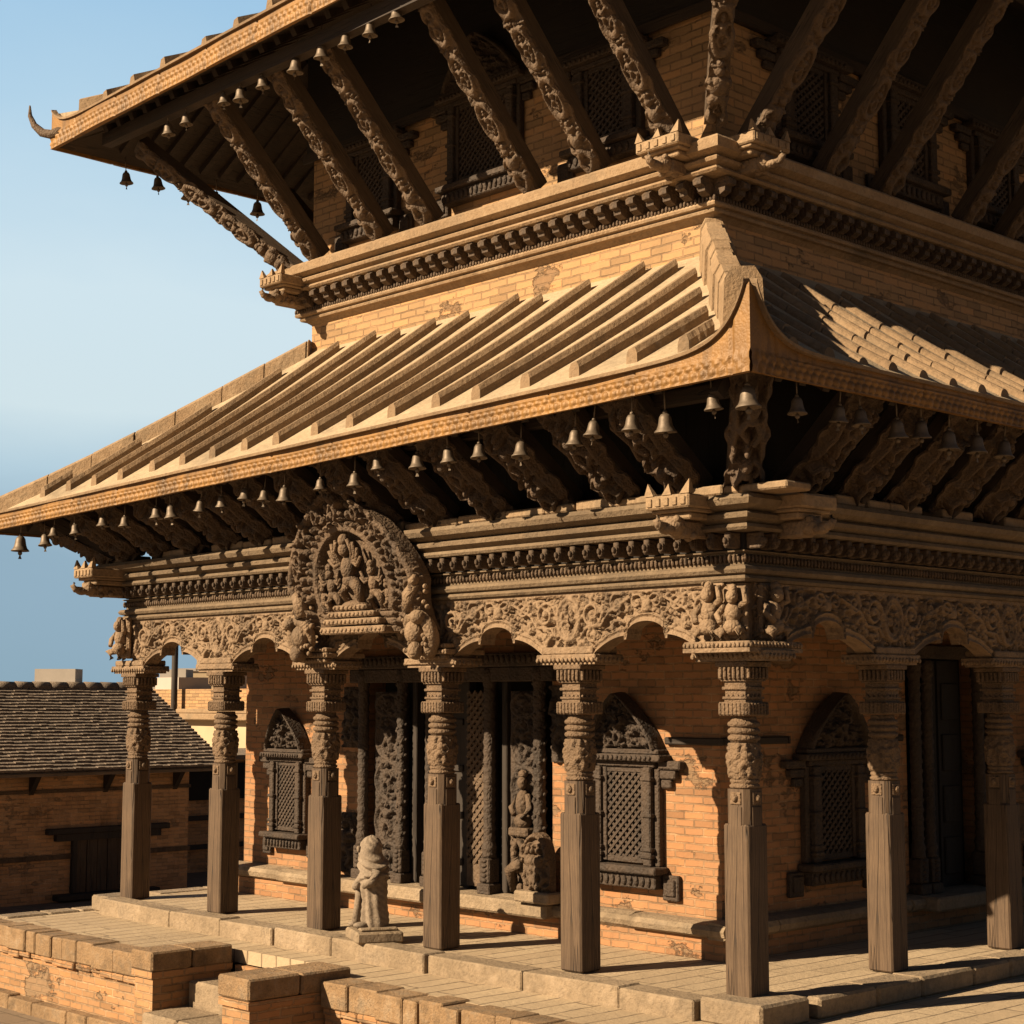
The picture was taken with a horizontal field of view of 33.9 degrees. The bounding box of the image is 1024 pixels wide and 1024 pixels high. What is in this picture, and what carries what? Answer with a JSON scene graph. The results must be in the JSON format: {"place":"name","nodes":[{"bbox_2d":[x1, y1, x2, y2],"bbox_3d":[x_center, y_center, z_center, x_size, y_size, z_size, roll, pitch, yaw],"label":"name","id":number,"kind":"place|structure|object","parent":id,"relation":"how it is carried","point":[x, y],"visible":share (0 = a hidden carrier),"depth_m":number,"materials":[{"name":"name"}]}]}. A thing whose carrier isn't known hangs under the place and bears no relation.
{"place":"outdoors","nodes":[
{"label":"outdoors","id":0,"kind":"place"},
{"bbox_2d":[34,669,82,681],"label":"distant block","id":1,"kind":"structure","parent":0,"point":[59,675],"depth_m":119.93,"materials":[{"name":"beige concrete"}]},
{"bbox_2d":[0,681,214,906],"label":"brick house","id":2,"kind":"structure","parent":0,"point":[64,752],"depth_m":25.78,"materials":[{"name":"brown brick"}]},
{"bbox_2d":[45,822,169,901],"bbox_3d":[-6.151,5.343,25.729,2.100,1.070,0.200,6,-9,-43],"label":"window","id":3,"kind":"structure","parent":2,"relation":"in","point":[95,861],"depth_m":25.57,"materials":[{"name":"brown wood"}]},
{"bbox_2d":[0,871,262,1023],"bbox_3d":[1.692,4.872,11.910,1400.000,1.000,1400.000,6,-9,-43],"label":"ground","id":4,"kind":"structure","parent":0,"point":[194,879],"depth_m":24.43,"materials":[{"name":"beige stone"}]},
{"bbox_2d":[0,918,142,1023],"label":"retaining wall","id":5,"kind":"structure","parent":4,"relation":"on","point":[55,975],"depth_m":15.97,"materials":[{"name":"brick"}]},
{"bbox_2d":[0,906,237,963],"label":"retaining wall","id":6,"kind":"structure","parent":4,"relation":"on","point":[44,912],"depth_m":17.90,"materials":[{"name":"stone"}]},
{"bbox_2d":[171,646,177,710],"bbox_3d":[-7.636,3.997,38.052,0.146,6.500,0.150,6,-9,-43],"label":"utility pole","id":7,"kind":"object","parent":4,"relation":"on","point":[174,681],"visible":0.31,"depth_m":38.02,"materials":[{"name":"brown wood"}]},
{"bbox_2d":[153,676,246,747],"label":"plastered building","id":8,"kind":"structure","parent":4,"relation":"on","point":[194,695],"depth_m":37.61,"materials":[{"name":"beige paint"}]},
{"bbox_2d":[187,748,245,872],"bbox_3d":[-5.754,5.512,31.429,5.400,2.030,3.500,6,-9,-43],"label":"brick annex","id":9,"kind":"object","parent":4,"relation":"on","point":[200,782],"visible":0.03,"depth_m":29.67,"materials":[{"name":"brown brick"}]},
{"bbox_2d":[131,940,349,1023],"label":"stone steps","id":10,"kind":"structure","parent":4,"relation":"on","point":[200,982],"depth_m":14.47,"materials":[{"name":"stone"}]},
{"bbox_2d":[321,977,580,1023],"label":"retaining wall","id":11,"kind":"structure","parent":4,"relation":"on","point":[349,1000],"depth_m":12.90,"materials":[{"name":"brick"}]},
{"bbox_2d":[0,0,1023,1023],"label":"temple","id":12,"kind":"structure","parent":4,"relation":"on","point":[723,708],"depth_m":15.04,"materials":[{"name":"wood"}]},
{"bbox_2d":[11,526,28,558],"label":"bell","id":13,"kind":"object","parent":12,"relation":"hanging from","point":[20,547],"visible":0.98,"depth_m":18.38,"materials":[{"name":"brown metal"}]},
{"bbox_2d":[38,521,51,551],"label":"bell","id":14,"kind":"object","parent":12,"relation":"hanging from","point":[45,543],"visible":0.98,"depth_m":18.09,"materials":[{"name":"brown metal"}]},
{"bbox_2d":[48,519,58,541],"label":"bell","id":15,"kind":"object","parent":12,"relation":"hanging from","point":[53,534],"visible":0.99,"depth_m":17.84,"materials":[{"name":"brown metal"}]},
{"bbox_2d":[69,515,81,539],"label":"bell","id":16,"kind":"object","parent":12,"relation":"hanging from","point":[75,531],"visible":0.98,"depth_m":17.50,"materials":[{"name":"brown metal"}]},
{"bbox_2d":[96,508,108,531],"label":"bell","id":17,"kind":"object","parent":12,"relation":"hanging from","point":[102,523],"visible":0.98,"depth_m":17.15,"materials":[{"name":"brown metal"}]},
{"bbox_2d":[118,504,130,531],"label":"bell","id":18,"kind":"object","parent":12,"relation":"hanging from","point":[124,523],"visible":0.99,"depth_m":16.84,"materials":[{"name":"brown metal"}]},
{"bbox_2d":[120,157,133,188],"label":"bell","id":19,"kind":"object","parent":12,"relation":"hanging from","point":[126,180],"visible":1,"depth_m":19.57,"materials":[{"name":"brown metal"}]},
{"bbox_2d":[149,497,162,524],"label":"bell","id":20,"kind":"object","parent":12,"relation":"hanging from","point":[156,516],"visible":0.98,"depth_m":16.45,"materials":[{"name":"brown metal"}]},
{"bbox_2d":[152,175,164,194],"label":"bell","id":21,"kind":"object","parent":12,"relation":"hanging from","point":[158,186],"visible":0.98,"depth_m":19.86,"materials":[{"name":"brown metal"}]},
{"bbox_2d":[162,118,175,140],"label":"bell","id":22,"kind":"object","parent":12,"relation":"hanging from","point":[168,132],"visible":1,"depth_m":17.89,"materials":[{"name":"brown metal"}]},
{"bbox_2d":[164,495,178,524],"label":"bell","id":23,"kind":"object","parent":12,"relation":"hanging from","point":[171,514],"visible":0.99,"depth_m":16.23,"materials":[{"name":"brown metal"}]},
{"bbox_2d":[181,194,189,204],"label":"bell","id":24,"kind":"object","parent":12,"relation":"hanging from","point":[183,197],"visible":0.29,"depth_m":20.16,"materials":[{"name":"brown metal"}]},
{"bbox_2d":[179,109,192,127],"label":"bell","id":25,"kind":"object","parent":12,"relation":"hanging from","point":[186,122],"visible":1,"depth_m":17.64,"materials":[{"name":"brown metal"}]},
{"bbox_2d":[193,488,206,517],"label":"bell","id":26,"kind":"object","parent":12,"relation":"hanging from","point":[200,507],"visible":0.99,"depth_m":15.90,"materials":[{"name":"brown metal"}]},
{"bbox_2d":[215,484,227,512],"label":"bell","id":27,"kind":"object","parent":12,"relation":"hanging from","point":[221,503],"visible":0.98,"depth_m":15.75,"materials":[{"name":"brown metal"}]},
{"bbox_2d":[218,92,229,109],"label":"bell","id":28,"kind":"object","parent":12,"relation":"hanging from","point":[223,101],"visible":1,"depth_m":17.14,"materials":[{"name":"brown metal"}]},
{"bbox_2d":[233,84,248,107],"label":"bell","id":29,"kind":"object","parent":12,"relation":"hanging from","point":[240,98],"visible":1,"depth_m":16.92,"materials":[{"name":"brown metal"}]},
{"bbox_2d":[237,479,250,505],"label":"bell","id":30,"kind":"object","parent":12,"relation":"hanging from","point":[244,497],"visible":1,"depth_m":15.42,"materials":[{"name":"brown metal"}]},
{"bbox_2d":[250,189,264,220],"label":"bell","id":31,"kind":"object","parent":12,"relation":"hanging from","point":[257,211],"visible":0.98,"depth_m":20.83,"materials":[{"name":"brown metal"}]},
{"bbox_2d":[256,74,269,93],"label":"bell","id":32,"kind":"object","parent":12,"relation":"hanging from","point":[262,85],"visible":1,"depth_m":16.66,"materials":[{"name":"brown metal"}]},
{"bbox_2d":[257,475,269,506],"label":"bell","id":33,"kind":"object","parent":12,"relation":"hanging from","point":[263,498],"visible":1,"depth_m":15.20,"materials":[{"name":"brown metal"}]},
{"bbox_2d":[276,470,291,508],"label":"bell","id":34,"kind":"object","parent":12,"relation":"hanging from","point":[284,497],"visible":0.97,"depth_m":14.92,"materials":[{"name":"brown metal"}]},
{"bbox_2d":[259,708,314,857],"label":"window","id":35,"kind":"structure","parent":12,"relation":"in","point":[287,758],"depth_m":18.25,"materials":[{"name":"brown wood"}]},
{"bbox_2d":[286,39,303,79],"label":"bell","id":36,"kind":"object","parent":12,"relation":"hanging from","point":[294,69],"visible":1,"depth_m":16.24,"materials":[{"name":"brown metal"}]},
{"bbox_2d":[313,463,326,495],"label":"bell","id":37,"kind":"object","parent":12,"relation":"hanging from","point":[320,487],"visible":1,"depth_m":14.56,"materials":[{"name":"brown metal"}]},
{"bbox_2d":[313,25,329,65],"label":"bell","id":38,"kind":"object","parent":12,"relation":"hanging from","point":[321,56],"visible":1,"depth_m":15.95,"materials":[{"name":"brown metal"}]},
{"bbox_2d":[337,17,352,53],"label":"bell","id":39,"kind":"object","parent":12,"relation":"hanging from","point":[345,43],"visible":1,"depth_m":15.68,"materials":[{"name":"brown metal"}]},
{"bbox_2d":[346,455,362,493],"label":"bell","id":40,"kind":"object","parent":12,"relation":"hanging from","point":[354,483],"visible":0.98,"depth_m":14.23,"materials":[{"name":"brown metal"}]},
{"bbox_2d":[362,4,377,42],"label":"bell","id":41,"kind":"object","parent":12,"relation":"hanging from","point":[369,33],"visible":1,"depth_m":15.42,"materials":[{"name":"brown metal"}]},
{"bbox_2d":[346,835,402,944],"bbox_3d":[-1.221,3.332,14.932,0.425,0.920,0.460,2,-7,-18],"label":"statue","id":42,"kind":"object","parent":12,"relation":"on","point":[369,923],"visible":1,"depth_m":14.82,"materials":[{"name":"stone"}]},
{"bbox_2d":[334,125,418,251],"bbox_3d":[-1.528,-3.444,18.011,0.205,1.175,1.449,6,-9,-43],"label":"window","id":43,"kind":"structure","parent":12,"relation":"in","point":[385,191],"depth_m":17.98,"materials":[{"name":"brown wood"}]},
{"bbox_2d":[371,451,384,475],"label":"bell","id":44,"kind":"object","parent":12,"relation":"hanging from","point":[377,466],"visible":0.97,"depth_m":13.95,"materials":[{"name":"brown metal"}]},
{"bbox_2d":[388,11,404,26],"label":"bell","id":45,"kind":"object","parent":12,"relation":"hanging from","point":[396,17],"visible":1,"depth_m":15.17,"materials":[{"name":"brown metal"}]},
{"bbox_2d":[408,442,425,476],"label":"bell","id":46,"kind":"object","parent":12,"relation":"hanging from","point":[417,465],"visible":0.97,"depth_m":13.62,"materials":[{"name":"brown metal"}]},
{"bbox_2d":[440,436,456,470],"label":"bell","id":47,"kind":"object","parent":12,"relation":"hanging from","point":[448,458],"visible":1,"depth_m":13.35,"materials":[{"name":"brown metal"}]},
{"bbox_2d":[341,652,575,919],"bbox_3d":[-0.593,2.694,16.489,0.630,2.580,3.440,6,-9,-43],"label":"door","id":48,"kind":"structure","parent":12,"relation":"in","point":[510,732],"depth_m":16.30,"materials":[{"name":"brown wood"}]},
{"bbox_2d":[470,429,487,465],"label":"bell","id":49,"kind":"object","parent":12,"relation":"hanging from","point":[478,455],"visible":0.98,"depth_m":13.03,"materials":[{"name":"brown metal"}]},
{"bbox_2d":[430,32,536,219],"bbox_3d":[-0.321,-3.920,16.760,0.237,1.747,1.580,6,-9,-43],"label":"window","id":50,"kind":"structure","parent":12,"relation":"in","point":[475,169],"depth_m":16.76,"materials":[{"name":"brown wood"}]},
{"bbox_2d":[511,422,529,465],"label":"bell","id":51,"kind":"object","parent":12,"relation":"hanging from","point":[520,454],"visible":1,"depth_m":12.80,"materials":[{"name":"brown metal"}]},
{"bbox_2d":[514,832,560,904],"bbox_3d":[0.231,3.198,15.139,0.206,0.620,0.440,6,-9,-43],"label":"stele","id":52,"kind":"object","parent":12,"relation":"on","point":[537,855],"visible":0.99,"depth_m":15.05,"materials":[{"name":"stone"}]},
{"bbox_2d":[565,412,583,453],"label":"bell","id":53,"kind":"object","parent":12,"relation":"hanging from","point":[574,441],"visible":1,"depth_m":12.39,"materials":[{"name":"brown metal"}]},
{"bbox_2d":[583,405,601,444],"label":"bell","id":54,"kind":"object","parent":12,"relation":"hanging from","point":[592,433],"visible":1,"depth_m":12.15,"materials":[{"name":"brown metal"}]},
{"bbox_2d":[557,32,667,182],"bbox_3d":[0.847,-3.719,15.523,0.205,1.175,1.449,6,-9,-43],"label":"window","id":55,"kind":"structure","parent":12,"relation":"in","point":[616,113],"depth_m":15.51,"materials":[{"name":"brown wood"}]},
{"bbox_2d":[621,397,641,439],"bbox_3d":[0.848,-0.681,11.913,0.144,0.352,0.142,1,-8,9],"label":"bell","id":56,"kind":"object","parent":12,"relation":"hanging from","point":[631,427],"visible":1,"depth_m":11.88,"materials":[{"name":"brown metal"}]},
{"bbox_2d":[592,692,684,901],"bbox_3d":[0.959,2.461,14.695,0.237,1.767,1.300,6,-9,-43],"label":"window","id":57,"kind":"structure","parent":12,"relation":"in","point":[633,768],"depth_m":14.62,"materials":[{"name":"brown wood"}]},
{"bbox_2d":[654,390,676,442],"bbox_3d":[1.072,-0.681,11.780,0.162,0.395,0.160,-2,-2,4],"label":"bell","id":58,"kind":"object","parent":12,"relation":"hanging from","point":[665,427],"visible":0.99,"depth_m":11.74,"materials":[{"name":"brown metal"}]},
{"bbox_2d":[704,381,723,415],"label":"bell","id":59,"kind":"object","parent":12,"relation":"hanging from","point":[713,405],"visible":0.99,"depth_m":11.41,"materials":[{"name":"brown metal"}]},
{"bbox_2d":[735,373,761,419],"bbox_3d":[1.576,-0.833,11.263,0.176,0.435,0.178,2,-9,-30],"label":"bell","id":60,"kind":"object","parent":12,"relation":"hanging from","point":[748,403],"visible":0.97,"depth_m":11.22,"materials":[{"name":"brown metal"}]},
{"bbox_2d":[787,382,807,422],"bbox_3d":[1.948,-0.776,11.502,0.140,0.340,0.137,1,-9,-10],"label":"bell","id":61,"kind":"object","parent":12,"relation":"hanging from","point":[797,410],"visible":0.98,"depth_m":11.47,"materials":[{"name":"brown metal"}]},
{"bbox_2d":[750,32,858,181],"bbox_3d":[2.761,-3.716,15.557,1.575,1.175,0.205,6,-9,-43],"label":"window","id":62,"kind":"structure","parent":12,"relation":"in","point":[812,111],"depth_m":15.59,"materials":[{"name":"brown wood"}]},
{"bbox_2d":[780,692,870,897],"bbox_3d":[2.917,2.494,14.996,1.456,1.767,0.237,6,-9,-43],"label":"window","id":63,"kind":"structure","parent":12,"relation":"in","point":[831,776],"depth_m":14.93,"materials":[{"name":"brown wood"}]},
{"bbox_2d":[829,391,847,430],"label":"bell","id":64,"kind":"object","parent":12,"relation":"hanging from","point":[838,418],"visible":0.98,"depth_m":11.82,"materials":[{"name":"brown metal"}]},
{"bbox_2d":[851,395,871,433],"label":"bell","id":65,"kind":"object","parent":12,"relation":"hanging from","point":[861,422],"visible":0.99,"depth_m":11.97,"materials":[{"name":"brown metal"}]},
{"bbox_2d":[887,403,908,447],"bbox_3d":[2.821,-0.665,12.328,0.160,0.390,0.158,-2,-1,-31],"label":"bell","id":66,"kind":"object","parent":12,"relation":"hanging from","point":[897,432],"visible":1,"depth_m":12.29,"materials":[{"name":"brown metal"}]},
{"bbox_2d":[859,74,953,215],"bbox_3d":[3.980,-3.632,16.711,1.575,1.316,0.205,6,-9,-43],"label":"window","id":67,"kind":"structure","parent":12,"relation":"in","point":[921,187],"depth_m":16.67,"materials":[{"name":"brown wood"}]},
{"bbox_2d":[911,408,931,446],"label":"bell","id":68,"kind":"object","parent":12,"relation":"hanging from","point":[921,433],"visible":0.95,"depth_m":12.51,"materials":[{"name":"brown metal"}]},
{"bbox_2d":[937,414,959,459],"bbox_3d":[3.324,-0.607,12.802,0.172,0.426,0.175,2,-5,0],"label":"bell","id":69,"kind":"object","parent":12,"relation":"hanging from","point":[948,444],"visible":0.99,"depth_m":12.76,"materials":[{"name":"brown metal"}]},
{"bbox_2d":[904,645,1023,912],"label":"door","id":70,"kind":"structure","parent":12,"relation":"in","point":[932,689],"depth_m":16.46,"materials":[{"name":"brown wood"}]},
{"bbox_2d":[966,420,987,461],"bbox_3d":[3.615,-0.583,13.076,0.163,0.397,0.160,-4,-8,44],"label":"bell","id":71,"kind":"object","parent":12,"relation":"hanging from","point":[977,448],"visible":0.97,"depth_m":13.04,"materials":[{"name":"brown metal"}]},
{"bbox_2d":[949,118,1023,242],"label":"window","id":72,"kind":"structure","parent":12,"relation":"in","point":[976,138],"depth_m":17.57,"materials":[{"name":"brown wood"}]},
{"bbox_2d":[993,426,1014,465],"bbox_3d":[3.909,-0.557,13.353,0.162,0.402,0.165,0,-11,27],"label":"bell","id":73,"kind":"object","parent":12,"relation":"hanging from","point":[1003,454],"visible":0.98,"depth_m":13.31,"materials":[{"name":"brown metal"}]},
{"bbox_2d":[1017,750,1023,860],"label":"window","id":74,"kind":"structure","parent":12,"relation":"in","point":[1020,753],"depth_m":17.28,"materials":[{"name":"brown wood"}]},
{"bbox_2d":[0,0,311,681],"label":"sky","id":75,"kind":"structure","parent":0,"point":[121,308],"materials":[{"name":"blue"}]},
{"bbox_2d":[153,669,192,688],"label":"distant block","id":76,"kind":"structure","parent":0,"point":[184,673],"depth_m":90.07,"materials":[{"name":"beige concrete"}]},
{"bbox_2d":[178,661,212,688],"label":"distant block","id":77,"kind":"structure","parent":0,"point":[197,673],"depth_m":109.47,"materials":[{"name":"beige paint"}]},
{"bbox_2d":[5,911,1023,1023],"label":"terrace paving","id":78,"kind":"structure","parent":0,"point":[999,1002],"depth_m":13.13,"materials":[{"name":"beige stone"}]}
]}

